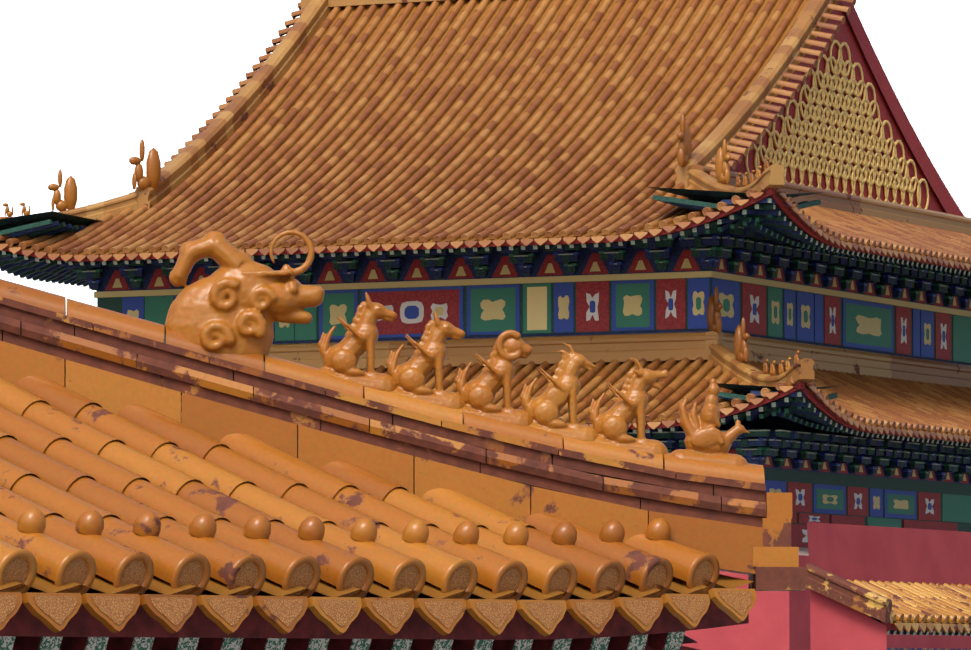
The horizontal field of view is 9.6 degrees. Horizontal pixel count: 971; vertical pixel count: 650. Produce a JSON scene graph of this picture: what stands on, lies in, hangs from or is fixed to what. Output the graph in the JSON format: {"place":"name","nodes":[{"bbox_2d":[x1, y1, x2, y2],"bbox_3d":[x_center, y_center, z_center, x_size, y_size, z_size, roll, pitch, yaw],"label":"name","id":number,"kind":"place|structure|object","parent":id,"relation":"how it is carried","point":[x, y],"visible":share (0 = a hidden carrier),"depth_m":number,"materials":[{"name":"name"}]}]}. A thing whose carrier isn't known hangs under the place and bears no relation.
{"place":"outdoors","nodes":[
{"label":"outdoors","id":0,"kind":"place"},
{"bbox_2d":[0,279,807,649],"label":"roof corner","id":1,"kind":"object","parent":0,"point":[174,491],"visible":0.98,"depth_m":19.60,"materials":[{"name":"tile"}]},
{"bbox_2d":[164,230,324,380],"bbox_3d":[-0.844,-0.064,20.186,0.551,0.574,0.211,6,-4,-3],"label":"dragon head ornament","id":2,"kind":"object","parent":1,"relation":"on","point":[238,302],"visible":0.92,"depth_m":20.13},
{"bbox_2d":[317,292,396,397],"bbox_3d":[-0.452,0.078,20.196,0.320,0.392,0.133,6,-4,-3],"label":"roof beast figurine","id":3,"kind":"object","parent":1,"relation":"on","point":[342,356],"visible":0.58,"depth_m":20.16,"materials":[{"name":"orange ceramic"}]},
{"bbox_2d":[386,310,464,416],"bbox_3d":[-0.212,0.142,20.204,0.320,0.392,0.133,5,-4,-3],"label":"roof beast figurine","id":4,"kind":"object","parent":1,"relation":"on","point":[411,374],"visible":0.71,"depth_m":20.17,"materials":[{"name":"orange ceramic"}]},
{"bbox_2d":[454,330,532,425],"bbox_3d":[0.028,0.207,20.212,0.320,0.388,0.133,5,-4,-3],"label":"ram figurine","id":5,"kind":"object","parent":1,"relation":"on","point":[482,389],"visible":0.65,"depth_m":20.18,"materials":[{"name":"orange ceramic"}]},
{"bbox_2d":[519,342,598,448],"bbox_3d":[0.258,0.258,20.221,0.320,0.396,0.133,5,-4,-3],"label":"roof beast figurine","id":6,"kind":"object","parent":1,"relation":"on","point":[545,407],"visible":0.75,"depth_m":20.18,"materials":[{"name":"orange ceramic"}]},
{"bbox_2d":[588,358,668,465],"bbox_3d":[0.497,0.311,20.230,0.320,0.393,0.133,5,-4,-3],"label":"ridge dragon","id":7,"kind":"object","parent":1,"relation":"on","point":[611,424],"visible":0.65,"depth_m":20.20},
{"bbox_2d":[671,378,749,465],"bbox_3d":[0.790,0.371,20.241,0.298,0.368,0.109,5,-4,-3],"label":"ridge immortal on phoenix","id":8,"kind":"object","parent":1,"relation":"on","point":[706,440],"visible":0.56,"depth_m":20.21,"materials":[{"name":"orange ceramic"}]},
{"bbox_2d":[0,0,970,308],"label":"sky","id":9,"kind":"structure","parent":0,"point":[82,82],"materials":[{"name":"white"}]},
{"bbox_2d":[806,522,970,649],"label":"wall","id":10,"kind":"structure","parent":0,"point":[871,587],"depth_m":85.71,"materials":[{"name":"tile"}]},
{"label":"ground","id":11,"kind":"structure","parent":0,"visible":0},
{"bbox_2d":[0,0,970,649],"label":"palace building","id":12,"kind":"structure","parent":11,"relation":"on","point":[754,212],"depth_m":116.14,"materials":[{"name":"brown tile"}]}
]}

